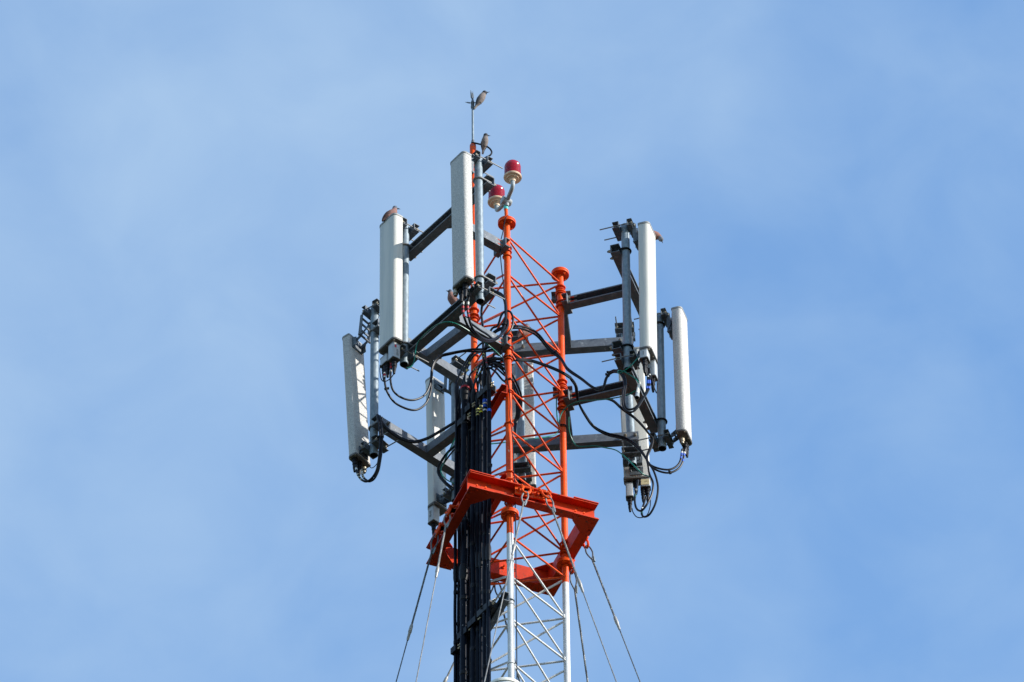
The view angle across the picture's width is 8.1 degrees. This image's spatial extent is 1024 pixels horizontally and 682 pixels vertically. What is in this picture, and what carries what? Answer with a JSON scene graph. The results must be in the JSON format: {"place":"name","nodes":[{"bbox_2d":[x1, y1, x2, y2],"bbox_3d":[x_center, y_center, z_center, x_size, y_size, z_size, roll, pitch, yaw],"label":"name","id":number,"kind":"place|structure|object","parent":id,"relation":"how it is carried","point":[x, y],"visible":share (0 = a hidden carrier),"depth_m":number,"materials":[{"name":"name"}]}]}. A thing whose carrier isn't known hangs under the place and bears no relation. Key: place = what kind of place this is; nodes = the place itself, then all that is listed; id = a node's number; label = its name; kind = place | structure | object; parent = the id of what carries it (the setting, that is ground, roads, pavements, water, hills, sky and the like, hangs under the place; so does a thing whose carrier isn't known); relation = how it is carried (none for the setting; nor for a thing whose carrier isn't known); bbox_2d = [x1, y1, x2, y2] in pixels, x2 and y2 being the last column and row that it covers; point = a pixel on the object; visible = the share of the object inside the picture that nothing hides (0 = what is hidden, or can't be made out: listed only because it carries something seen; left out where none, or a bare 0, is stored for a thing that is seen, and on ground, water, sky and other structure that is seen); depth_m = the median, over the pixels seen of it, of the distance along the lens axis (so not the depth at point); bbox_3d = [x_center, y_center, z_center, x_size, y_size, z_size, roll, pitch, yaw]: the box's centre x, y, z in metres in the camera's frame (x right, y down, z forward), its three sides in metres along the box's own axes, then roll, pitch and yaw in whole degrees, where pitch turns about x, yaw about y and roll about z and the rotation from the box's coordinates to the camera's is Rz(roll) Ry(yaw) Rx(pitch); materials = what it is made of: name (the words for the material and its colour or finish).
{"place":"outdoors","nodes":[
{"label":"outdoors","id":0,"kind":"place"},
{"bbox_2d":[0,0,1023,681],"label":"sky","id":1,"kind":"structure","parent":0,"point":[195,195],"materials":[{"name":"blue"}]},
{"label":"ground","id":2,"kind":"structure","parent":0,"visible":0},
{"bbox_2d":[453,382,458,681],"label":"feeder cable","id":3,"kind":"object","parent":2,"relation":"on","point":[456,451],"visible":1,"depth_m":47.48,"materials":[{"name":"black rubber"}]},
{"bbox_2d":[450,644,459,655],"bbox_3d":[-0.346,1.995,46.884,0.065,0.050,0.090,26,-50,-25],"label":"cable clamp","id":4,"kind":"object","parent":3,"relation":"attached to","point":[455,648],"visible":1,"depth_m":46.87,"materials":[{"name":"black metal"}]},
{"bbox_2d":[455,346,489,383],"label":"jumper cable","id":5,"kind":"object","parent":3,"relation":"attached to","point":[467,358],"visible":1,"depth_m":48.63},
{"bbox_2d":[457,392,460,681],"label":"feeder cable","id":6,"kind":"object","parent":2,"relation":"on","point":[458,535],"visible":0.98,"depth_m":47.49,"materials":[{"name":"black rubber"}]},
{"bbox_2d":[459,348,493,391],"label":"jumper cable","id":7,"kind":"object","parent":6,"relation":"attached to","point":[472,357],"visible":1,"depth_m":48.65,"materials":[{"name":"black plastic"}]},
{"bbox_2d":[459,416,461,681],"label":"feeder cable","id":8,"kind":"object","parent":2,"relation":"on","point":[460,522],"visible":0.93,"depth_m":47.92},
{"bbox_2d":[459,381,469,681],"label":"feeder cable","id":9,"kind":"object","parent":2,"relation":"on","point":[463,566],"visible":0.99,"depth_m":47.33,"materials":[{"name":"black rubber"}]},
{"bbox_2d":[457,412,470,427],"bbox_3d":[-0.301,0.527,48.198,0.065,0.050,0.129,27,-50,-26],"label":"cable clamp","id":10,"kind":"object","parent":9,"relation":"attached to","point":[466,417],"visible":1,"depth_m":48.18,"materials":[{"name":"black metal"}]},
{"bbox_2d":[457,626,470,641],"bbox_3d":[-0.290,1.890,46.877,0.065,0.050,0.142,26,-50,-25],"label":"cable clamp","id":11,"kind":"object","parent":9,"relation":"attached to","point":[466,630],"visible":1,"depth_m":46.85,"materials":[{"name":"black metal"}]},
{"bbox_2d":[464,342,482,380],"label":"jumper cable","id":12,"kind":"object","parent":9,"relation":"attached to","point":[478,345],"visible":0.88,"depth_m":48.52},
{"bbox_2d":[467,377,472,681],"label":"feeder cable","id":13,"kind":"object","parent":2,"relation":"on","point":[469,382],"visible":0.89,"depth_m":47.38,"materials":[{"name":"black rubber"}]},
{"bbox_2d":[470,388,475,681],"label":"feeder cable","id":14,"kind":"object","parent":2,"relation":"on","point":[472,549],"visible":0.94,"depth_m":47.27,"materials":[{"name":"black rubber"}]},
{"bbox_2d":[465,402,474,414],"bbox_3d":[-0.262,0.448,48.202,0.065,0.050,0.093,27,-50,-25],"label":"cable clamp","id":15,"kind":"object","parent":14,"relation":"attached to","point":[468,407],"visible":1,"depth_m":48.19,"materials":[{"name":"black rubber"}]},
{"bbox_2d":[475,390,479,681],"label":"feeder cable","id":16,"kind":"object","parent":2,"relation":"on","point":[477,528],"visible":0.97,"depth_m":47.31,"materials":[{"name":"black rubber"}]},
{"bbox_2d":[475,362,502,389],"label":"jumper cable","id":17,"kind":"object","parent":16,"relation":"attached to","point":[476,376],"visible":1,"depth_m":48.33,"materials":[{"name":"black plastic"}]},
{"bbox_2d":[481,367,486,681],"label":"feeder cable","id":18,"kind":"object","parent":2,"relation":"on","point":[484,617],"visible":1,"depth_m":47.16,"materials":[{"name":"black rubber"}]},
{"bbox_2d":[482,343,485,366],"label":"jumper cable","id":19,"kind":"object","parent":18,"relation":"attached to","point":[483,357],"visible":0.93,"depth_m":48.33,"materials":[{"name":"black plastic"}]},
{"bbox_2d":[485,369,491,681],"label":"feeder cable","id":20,"kind":"object","parent":2,"relation":"on","point":[488,535],"visible":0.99,"depth_m":47.10,"materials":[{"name":"black rubber"}]},
{"bbox_2d":[469,143,573,681],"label":"lattice mast","id":21,"kind":"object","parent":2,"relation":"on","point":[560,275],"visible":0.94,"depth_m":47.97,"materials":[{"name":"metal"}]},
{"bbox_2d":[368,307,478,502],"bbox_3d":[-0.594,0.412,49.126,0.749,1.380,0.681,-1,-44,0],"label":"antenna mounting frame","id":22,"kind":"object","parent":21,"relation":"attached to","point":[430,453],"visible":0.61,"depth_m":48.98,"materials":[{"name":"metal"}]},
{"bbox_2d":[342,299,397,474],"bbox_3d":[-0.957,0.325,48.951,0.402,1.481,0.164,-30,-51,27],"label":"panel antenna","id":23,"kind":"object","parent":22,"relation":"attached to","point":[354,349],"visible":0.95,"depth_m":48.95,"materials":[{"name":"plastic"}]},
{"bbox_2d":[355,414,453,482],"bbox_3d":[-0.684,0.711,48.326,0.735,0.559,0.140,-3,-44,2],"label":"jumper cable","id":24,"kind":"object","parent":23,"relation":"attached to","point":[375,472],"visible":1,"depth_m":48.31,"materials":[{"name":"grey plastic"}]},
{"bbox_2d":[361,415,454,482],"bbox_3d":[-0.664,0.714,48.322,0.696,0.551,0.140,-3,-44,2],"label":"jumper cable","id":25,"kind":"object","parent":23,"relation":"attached to","point":[382,426],"visible":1,"depth_m":48.43,"materials":[{"name":"grey plastic"}]},
{"bbox_2d":[437,445,454,490],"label":"jumper cable","id":26,"kind":"object","parent":22,"relation":"attached to","point":[439,465],"visible":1,"depth_m":48.34,"materials":[{"name":"rubber"}]},
{"bbox_2d":[439,449,454,488],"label":"jumper cable","id":27,"kind":"object","parent":22,"relation":"attached to","point":[446,459],"visible":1,"depth_m":48.32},
{"bbox_2d":[440,438,454,483],"bbox_3d":[-0.400,0.804,48.299,0.062,0.347,0.177,29,-51,-27],"label":"earth wire","id":28,"kind":"object","parent":22,"relation":"attached to","point":[443,463],"visible":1,"depth_m":48.32,"materials":[{"name":"teal"}]},
{"bbox_2d":[425,352,470,515],"bbox_3d":[-0.414,0.630,49.374,0.132,1.237,0.416,34,-54,-30],"label":"panel antenna","id":29,"kind":"object","parent":22,"relation":"attached to","point":[439,494],"visible":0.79,"depth_m":49.53,"materials":[{"name":"plastic"}]},
{"bbox_2d":[428,505,439,535],"bbox_3d":[-0.528,1.217,48.919,0.064,0.285,0.064,34,-54,-30],"label":"amplifier box","id":30,"kind":"object","parent":29,"relation":"attached to","point":[433,517],"visible":0.86,"depth_m":48.91,"materials":[{"name":"grey plastic"}]},
{"bbox_2d":[400,158,512,367],"bbox_3d":[-0.381,-0.500,48.372,0.766,1.337,0.771,-1,-44,0],"label":"antenna mounting frame","id":31,"kind":"object","parent":21,"relation":"attached to","point":[439,226],"visible":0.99,"depth_m":48.27,"materials":[{"name":"metal"}]},
{"bbox_2d":[379,213,428,370],"bbox_3d":[-0.718,-0.324,48.597,0.326,1.248,0.186,28,-51,-26],"label":"panel antenna","id":32,"kind":"object","parent":31,"relation":"attached to","point":[393,226],"visible":1,"depth_m":48.49,"materials":[{"name":"plastic"}]},
{"bbox_2d":[380,353,389,380],"bbox_3d":[-0.835,0.169,48.090,0.053,0.225,0.080,28,-51,-26],"label":"amplifier box","id":33,"kind":"object","parent":32,"relation":"attached to","point":[384,360],"visible":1,"depth_m":48.08,"materials":[{"name":"grey plastic"}]},
{"bbox_2d":[382,206,398,221],"bbox_3d":[-0.817,-0.859,48.993,0.127,0.160,0.072,-1,-44,0],"label":"bird","id":34,"kind":"object","parent":32,"relation":"on","point":[387,214],"visible":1,"depth_m":48.96},
{"bbox_2d":[388,342,399,373],"bbox_3d":[-0.780,0.114,48.026,0.064,0.285,0.064,28,-51,-26],"label":"amplifier box","id":35,"kind":"object","parent":32,"relation":"attached to","point":[394,353],"visible":1,"depth_m":48.02,"materials":[{"name":"grey plastic"}]},
{"bbox_2d":[383,350,493,410],"bbox_3d":[-0.487,0.242,48.162,0.803,0.702,0.093,14,-46,-15],"label":"jumper cable","id":36,"kind":"object","parent":32,"relation":"hanging from","point":[386,388],"visible":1,"depth_m":47.97,"materials":[{"name":"grey plastic"}]},
{"bbox_2d":[389,348,489,400],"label":"jumper cable","id":37,"kind":"object","parent":32,"relation":"hanging from","point":[430,382],"visible":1,"depth_m":48.13,"materials":[{"name":"black plastic"}]},
{"bbox_2d":[407,321,452,368],"bbox_3d":[-0.537,0.002,48.011,0.056,0.242,0.420,33,-53,-30],"label":"earth wire","id":38,"kind":"object","parent":31,"relation":"attached to","point":[423,336],"visible":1,"depth_m":48.07,"materials":[{"name":"teal"}]},
{"bbox_2d":[447,289,457,304],"bbox_3d":[-0.389,-0.274,48.095,0.118,0.156,0.067,30,-52,-28],"label":"bird","id":39,"kind":"object","parent":31,"relation":"on","point":[451,298],"visible":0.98,"depth_m":48.08},
{"bbox_2d":[450,322,501,357],"bbox_3d":[-0.231,-0.016,48.014,0.456,0.048,0.034,31,-52,-28],"label":"earth wire","id":40,"kind":"object","parent":31,"relation":"attached to","point":[484,342],"visible":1,"depth_m":48.03,"materials":[{"name":"teal"}]},
{"bbox_2d":[450,150,504,308],"bbox_3d":[-0.227,-0.724,48.097,0.358,1.386,0.167,28,-51,-26],"label":"panel antenna","id":41,"kind":"object","parent":31,"relation":"attached to","point":[462,163],"visible":1,"depth_m":47.96,"materials":[{"name":"plastic"}]},
{"bbox_2d":[462,290,506,342],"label":"jumper cable","id":42,"kind":"object","parent":41,"relation":"attached to","point":[466,323],"visible":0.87,"depth_m":47.72,"materials":[{"name":"grey plastic"}]},
{"bbox_2d":[466,292,506,340],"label":"jumper cable","id":43,"kind":"object","parent":31,"relation":"attached to","point":[504,324],"visible":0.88,"depth_m":47.97,"materials":[{"name":"grey plastic"}]},
{"bbox_2d":[490,310,513,337],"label":"jumper cable","id":44,"kind":"object","parent":31,"relation":"attached to","point":[499,320],"visible":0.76,"depth_m":48.37,"materials":[{"name":"rubber"}]},
{"bbox_2d":[466,91,475,145],"bbox_3d":[-0.270,-1.561,50.588,0.088,0.581,0.110,25,-49,-24],"label":"lightning rod","id":45,"kind":"object","parent":21,"relation":"on","point":[472,102],"visible":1,"depth_m":50.62,"materials":[{"name":"metal"}]},
{"bbox_2d":[473,90,487,109],"bbox_3d":[-0.213,-1.685,50.693,0.117,0.164,0.056,-1,-44,0],"label":"bird","id":46,"kind":"object","parent":45,"relation":"attached to","point":[480,99],"visible":1,"depth_m":50.67},
{"bbox_2d":[472,142,492,159],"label":"earth cable","id":47,"kind":"object","parent":45,"relation":"attached to","point":[489,148],"visible":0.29,"depth_m":50.35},
{"bbox_2d":[481,133,489,153],"bbox_3d":[-0.189,-1.373,50.378,0.052,0.156,0.076,25,-49,-24],"label":"bird","id":48,"kind":"object","parent":47,"relation":"on","point":[484,142],"visible":1,"depth_m":50.36},
{"bbox_2d":[468,361,500,377],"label":"jumper cable","id":49,"kind":"object","parent":21,"relation":"attached to","point":[474,369],"visible":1,"depth_m":48.41,"materials":[{"name":"black plastic"}]},
{"bbox_2d":[471,318,508,356],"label":"jumper cable","id":50,"kind":"object","parent":21,"relation":"attached to","point":[487,334],"visible":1,"depth_m":48.15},
{"bbox_2d":[477,365,504,389],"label":"jumper cable","id":51,"kind":"object","parent":21,"relation":"attached to","point":[501,369],"visible":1,"depth_m":48.31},
{"bbox_2d":[478,363,504,387],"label":"jumper cable","id":52,"kind":"object","parent":21,"relation":"attached to","point":[480,374],"visible":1,"depth_m":48.26,"materials":[{"name":"black plastic"}]},
{"bbox_2d":[480,359,503,387],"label":"jumper cable","id":53,"kind":"object","parent":21,"relation":"attached to","point":[482,366],"visible":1,"depth_m":48.31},
{"bbox_2d":[491,479,507,516],"bbox_3d":[-0.141,1.147,47.572,0.091,0.075,0.640,16,-46,-16],"label":"cable support bar","id":54,"kind":"object","parent":21,"relation":"attached to","point":[495,503],"visible":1,"depth_m":47.45,"materials":[{"name":"red paint"}]},
{"bbox_2d":[491,384,511,419],"bbox_3d":[-0.148,0.527,48.171,0.091,0.075,0.640,16,-46,-16],"label":"cable support bar","id":55,"kind":"object","parent":21,"relation":"attached to","point":[498,398],"visible":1,"depth_m":48.01,"materials":[{"name":"red paint"}]},
{"bbox_2d":[470,559,470,670],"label":"feeder cable","id":56,"kind":"object","parent":55,"relation":"hanging from","point":[470,600],"visible":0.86,"depth_m":47.23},
{"bbox_2d":[475,450,475,681],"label":"feeder cable","id":57,"kind":"object","parent":55,"relation":"hanging from","point":[475,552],"visible":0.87,"depth_m":47.36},
{"bbox_2d":[477,381,495,398],"bbox_3d":[-0.158,0.332,48.116,0.065,0.050,0.163,27,-50,-25],"label":"cable clamp","id":58,"kind":"object","parent":55,"relation":"attached to","point":[484,390],"visible":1,"depth_m":48.10,"materials":[{"name":"black metal"}]},
{"bbox_2d":[480,358,522,429],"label":"jumper cable","id":59,"kind":"object","parent":21,"relation":"attached to","point":[514,379],"visible":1,"depth_m":48.32,"materials":[{"name":"rubber"}]},
{"bbox_2d":[486,364,518,425],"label":"jumper cable","id":60,"kind":"object","parent":21,"relation":"attached to","point":[498,369],"visible":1,"depth_m":48.28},
{"bbox_2d":[491,591,514,629],"bbox_3d":[-0.133,1.855,46.889,0.091,0.075,0.640,16,-46,-16],"label":"cable support bar","id":61,"kind":"object","parent":21,"relation":"attached to","point":[495,614],"visible":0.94,"depth_m":46.73,"materials":[{"name":"metal"}]},
{"bbox_2d":[467,615,480,631],"bbox_3d":[-0.226,1.815,46.825,0.065,0.050,0.123,26,-50,-25],"label":"cable clamp","id":62,"kind":"object","parent":61,"relation":"attached to","point":[474,621],"visible":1,"depth_m":46.81,"materials":[{"name":"black metal"}]},
{"bbox_2d":[477,598,497,617],"bbox_3d":[-0.149,1.727,46.761,0.065,0.050,0.181,26,-50,-25],"label":"cable clamp","id":63,"kind":"object","parent":61,"relation":"attached to","point":[493,605],"visible":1,"depth_m":46.74,"materials":[{"name":"black metal"}]},
{"bbox_2d":[478,388,482,681],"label":"feeder cable","id":64,"kind":"object","parent":63,"relation":"attached to","point":[480,560],"visible":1,"depth_m":47.24,"materials":[{"name":"black rubber"}]},
{"bbox_2d":[485,362,520,432],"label":"jumper cable","id":65,"kind":"object","parent":21,"relation":"attached to","point":[501,366],"visible":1,"depth_m":48.29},
{"bbox_2d":[490,367,517,431],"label":"jumper cable","id":66,"kind":"object","parent":21,"relation":"attached to","point":[496,372],"visible":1,"depth_m":48.23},
{"bbox_2d":[494,180,514,215],"bbox_3d":[-0.038,-0.908,49.194,0.078,0.272,0.287,18,-47,-19],"label":"lamp conduit","id":67,"kind":"object","parent":21,"relation":"on","point":[506,202],"visible":1,"depth_m":49.20,"materials":[{"name":"grey metal"}]},
{"bbox_2d":[488,184,504,208],"bbox_3d":[-0.105,-0.985,49.422,0.125,0.191,0.125,-1,-44,0],"label":"obstruction lamp","id":68,"kind":"object","parent":67,"relation":"attached to","point":[496,193],"visible":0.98,"depth_m":49.37,"materials":[{"name":"red"}]},
{"bbox_2d":[503,159,521,183],"bbox_3d":[0.004,-1.150,49.260,0.125,0.191,0.125,-1,-44,0],"label":"obstruction lamp","id":69,"kind":"object","parent":67,"relation":"attached to","point":[512,169],"visible":1,"depth_m":49.21,"materials":[{"name":"red"}]},
{"bbox_2d":[491,677,518,681],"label":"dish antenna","id":70,"kind":"object","parent":21,"relation":"attached to","point":[504,679],"visible":1,"depth_m":45.78,"materials":[{"name":"white"}]},
{"bbox_2d":[500,215,516,679],"bbox_3d":[-0.023,0.680,47.614,0.093,4.237,0.042,5,-44,-6],"label":"lamp cable","id":71,"kind":"object","parent":21,"relation":"attached to","point":[513,460],"visible":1,"depth_m":47.55,"materials":[{"name":"rubber"}]},
{"bbox_2d":[426,469,598,596],"bbox_3d":[0.002,1.214,47.614,0.984,0.291,0.885,15,-46,-15],"label":"guy bracket frame","id":72,"kind":"object","parent":21,"relation":"attached to","point":[476,486],"visible":0.84,"depth_m":47.42,"materials":[{"name":"red paint"}]},
{"bbox_2d":[396,533,438,681],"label":"guy wire","id":73,"kind":"object","parent":72,"relation":"attached to","point":[419,596],"visible":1,"depth_m":47.18,"materials":[{"name":"metal"}]},
{"bbox_2d":[416,513,450,681],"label":"guy wire","id":74,"kind":"object","parent":72,"relation":"attached to","point":[437,567],"visible":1,"depth_m":46.76,"materials":[{"name":"metal"}]},
{"bbox_2d":[443,581,493,681],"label":"guy wire","id":75,"kind":"object","parent":72,"relation":"attached to","point":[446,677],"visible":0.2,"depth_m":47.37,"materials":[{"name":"metal"}]},
{"bbox_2d":[484,491,528,681],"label":"guy wire","id":76,"kind":"object","parent":72,"relation":"attached to","point":[524,503],"visible":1,"depth_m":46.62,"materials":[{"name":"metal"}]},
{"bbox_2d":[494,581,520,681],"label":"guy wire","id":77,"kind":"object","parent":72,"relation":"attached to","point":[504,618],"visible":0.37,"depth_m":47.71,"materials":[{"name":"metal"}]},
{"bbox_2d":[569,570,588,681],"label":"guy wire","id":78,"kind":"object","parent":72,"relation":"attached to","point":[576,589],"visible":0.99,"depth_m":47.60,"materials":[{"name":"metal"}]},
{"bbox_2d":[545,496,616,681],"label":"guy wire","id":79,"kind":"object","parent":72,"relation":"attached to","point":[570,558],"visible":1,"depth_m":46.73,"materials":[{"name":"metal"}]},
{"bbox_2d":[585,545,640,681],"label":"guy wire","id":80,"kind":"object","parent":72,"relation":"attached to","point":[612,611],"visible":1,"depth_m":47.16,"materials":[{"name":"metal"}]},
{"bbox_2d":[491,397,558,443],"bbox_3d":[0.107,0.503,48.223,0.600,0.822,0.082,32,-53,-29],"label":"earth wire","id":81,"kind":"object","parent":21,"relation":"attached to","point":[537,437],"visible":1,"depth_m":48.25,"materials":[{"name":"teal"}]},
{"bbox_2d":[482,325,648,412],"bbox_3d":[0.363,0.254,48.191,1.132,0.972,0.253,-7,-44,7],"label":"jumper cable","id":82,"kind":"object","parent":21,"relation":"attached to","point":[566,366],"visible":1,"depth_m":48.13,"materials":[{"name":"black plastic"}]},
{"bbox_2d":[484,327,650,410],"bbox_3d":[0.369,0.254,48.189,1.144,0.919,0.250,-7,-44,7],"label":"jumper cable","id":83,"kind":"object","parent":21,"relation":"attached to","point":[559,358],"visible":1,"depth_m":48.15,"materials":[{"name":"black plastic"}]},
{"bbox_2d":[489,357,653,511],"bbox_3d":[0.389,0.622,48.243,1.178,0.952,0.232,24,-49,-23],"label":"jumper cable","id":84,"kind":"object","parent":21,"relation":"attached to","point":[649,499],"visible":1,"depth_m":48.37,"materials":[{"name":"grey plastic"}]},
{"bbox_2d":[489,359,658,517],"bbox_3d":[0.399,0.636,48.241,1.209,0.951,0.242,23,-49,-22],"label":"jumper cable","id":85,"kind":"object","parent":21,"relation":"attached to","point":[598,430],"visible":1,"depth_m":48.39,"materials":[{"name":"grey plastic"}]},
{"bbox_2d":[512,287,638,483],"bbox_3d":[0.422,0.236,49.209,0.866,1.359,0.702,-1,-44,0],"label":"antenna mounting frame","id":86,"kind":"object","parent":21,"relation":"attached to","point":[521,349],"visible":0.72,"depth_m":49.25,"materials":[{"name":"metal"}]},
{"bbox_2d":[511,323,536,487],"bbox_3d":[0.071,0.453,49.437,0.181,1.318,0.341,-1,-44,0],"label":"panel antenna","id":87,"kind":"object","parent":86,"relation":"attached to","point":[526,467],"visible":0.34,"depth_m":49.49,"materials":[{"name":"plastic"}]},
{"bbox_2d":[516,323,530,337],"bbox_3d":[0.083,-0.068,49.684,0.106,0.163,0.082,-1,-44,0],"label":"bird","id":88,"kind":"object","parent":87,"relation":"attached to","point":[519,334],"visible":0.52,"depth_m":49.64},
{"bbox_2d":[568,417,648,476],"bbox_3d":[0.650,0.728,48.509,0.543,0.541,0.110,-2,-44,2],"label":"earth wire","id":89,"kind":"object","parent":86,"relation":"attached to","point":[604,447],"visible":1,"depth_m":48.57,"materials":[{"name":"teal"}]},
{"bbox_2d":[615,316,650,494],"bbox_3d":[0.820,0.438,49.360,0.207,1.431,0.338,-4,-44,4],"label":"panel antenna","id":90,"kind":"object","parent":86,"relation":"attached to","point":[633,475],"visible":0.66,"depth_m":49.23,"materials":[{"name":"plastic"}]},
{"bbox_2d":[625,481,633,511],"bbox_3d":[0.795,1.051,48.951,0.053,0.275,0.053,-4,-44,4],"label":"amplifier box","id":91,"kind":"object","parent":90,"relation":"attached to","point":[629,492],"visible":1,"depth_m":48.94,"materials":[{"name":"grey plastic"}]},
{"bbox_2d":[640,478,650,502],"bbox_3d":[0.902,1.004,48.968,0.071,0.225,0.054,-4,-44,4],"label":"amplifier box","id":92,"kind":"object","parent":90,"relation":"attached to","point":[645,486],"visible":0.88,"depth_m":48.96,"materials":[{"name":"grey plastic"}]},
{"bbox_2d":[559,390,635,424],"bbox_3d":[0.562,0.412,48.353,0.583,0.156,0.027,-21,-48,20],"label":"earth wire","id":93,"kind":"object","parent":21,"relation":"attached to","point":[591,400],"visible":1,"depth_m":48.38,"materials":[{"name":"teal"}]},
{"bbox_2d":[556,223,667,451],"bbox_3d":[0.787,-0.032,48.803,0.773,1.394,0.719,16,-46,-17],"label":"antenna mounting frame","id":94,"kind":"object","parent":21,"relation":"attached to","point":[627,290],"visible":0.94,"depth_m":48.73,"materials":[{"name":"metal"}]},
{"bbox_2d":[600,218,657,372],"bbox_3d":[0.781,-0.312,48.575,0.365,1.294,0.186,-13,-45,13],"label":"panel antenna","id":95,"kind":"object","parent":94,"relation":"attached to","point":[643,235],"visible":1,"depth_m":48.48,"materials":[{"name":"plastic"}]},
{"bbox_2d":[617,356,639,382],"bbox_3d":[0.781,0.188,48.005,0.191,0.255,0.048,-18,-47,17],"label":"earth wire","id":96,"kind":"object","parent":95,"relation":"attached to","point":[628,373],"visible":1,"depth_m":48.00,"materials":[{"name":"teal"}]},
{"bbox_2d":[634,366,640,399],"bbox_3d":[0.832,0.264,47.949,0.034,0.342,0.069,-24,-49,22],"label":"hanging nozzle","id":97,"kind":"object","parent":95,"relation":"hanging from","point":[636,397],"visible":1,"depth_m":47.87,"materials":[{"name":"grey"}]},
{"bbox_2d":[639,348,649,375],"bbox_3d":[0.881,0.136,48.019,0.058,0.230,0.069,-13,-45,13],"label":"amplifier box","id":98,"kind":"object","parent":95,"relation":"attached to","point":[645,357],"visible":1,"depth_m":48.01,"materials":[{"name":"grey plastic"}]},
{"bbox_2d":[648,360,657,392],"bbox_3d":[0.933,0.233,48.048,0.058,0.290,0.064,-13,-45,13],"label":"amplifier box","id":99,"kind":"object","parent":95,"relation":"attached to","point":[652,365],"visible":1,"depth_m":48.04,"materials":[{"name":"grey plastic"}]},
{"bbox_2d":[653,230,663,242],"bbox_3d":[0.930,-0.703,48.990,0.188,0.103,0.070,-1,-44,0],"label":"bird","id":100,"kind":"object","parent":95,"relation":"on","point":[659,237],"visible":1,"depth_m":48.98},
{"bbox_2d":[609,399,685,473],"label":"jumper cable","id":101,"kind":"object","parent":94,"relation":"attached to","point":[647,432],"visible":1,"depth_m":48.48,"materials":[{"name":"grey plastic"}]},
{"bbox_2d":[612,399,682,470],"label":"jumper cable","id":102,"kind":"object","parent":94,"relation":"attached to","point":[679,462],"visible":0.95,"depth_m":48.45,"materials":[{"name":"grey plastic"}]},
{"bbox_2d":[634,306,691,457],"bbox_3d":[1.017,0.300,48.984,0.359,1.315,0.166,-13,-45,13],"label":"panel antenna","id":103,"kind":"object","parent":94,"relation":"attached to","point":[676,324],"visible":0.94,"depth_m":48.87,"materials":[{"name":"plastic"}]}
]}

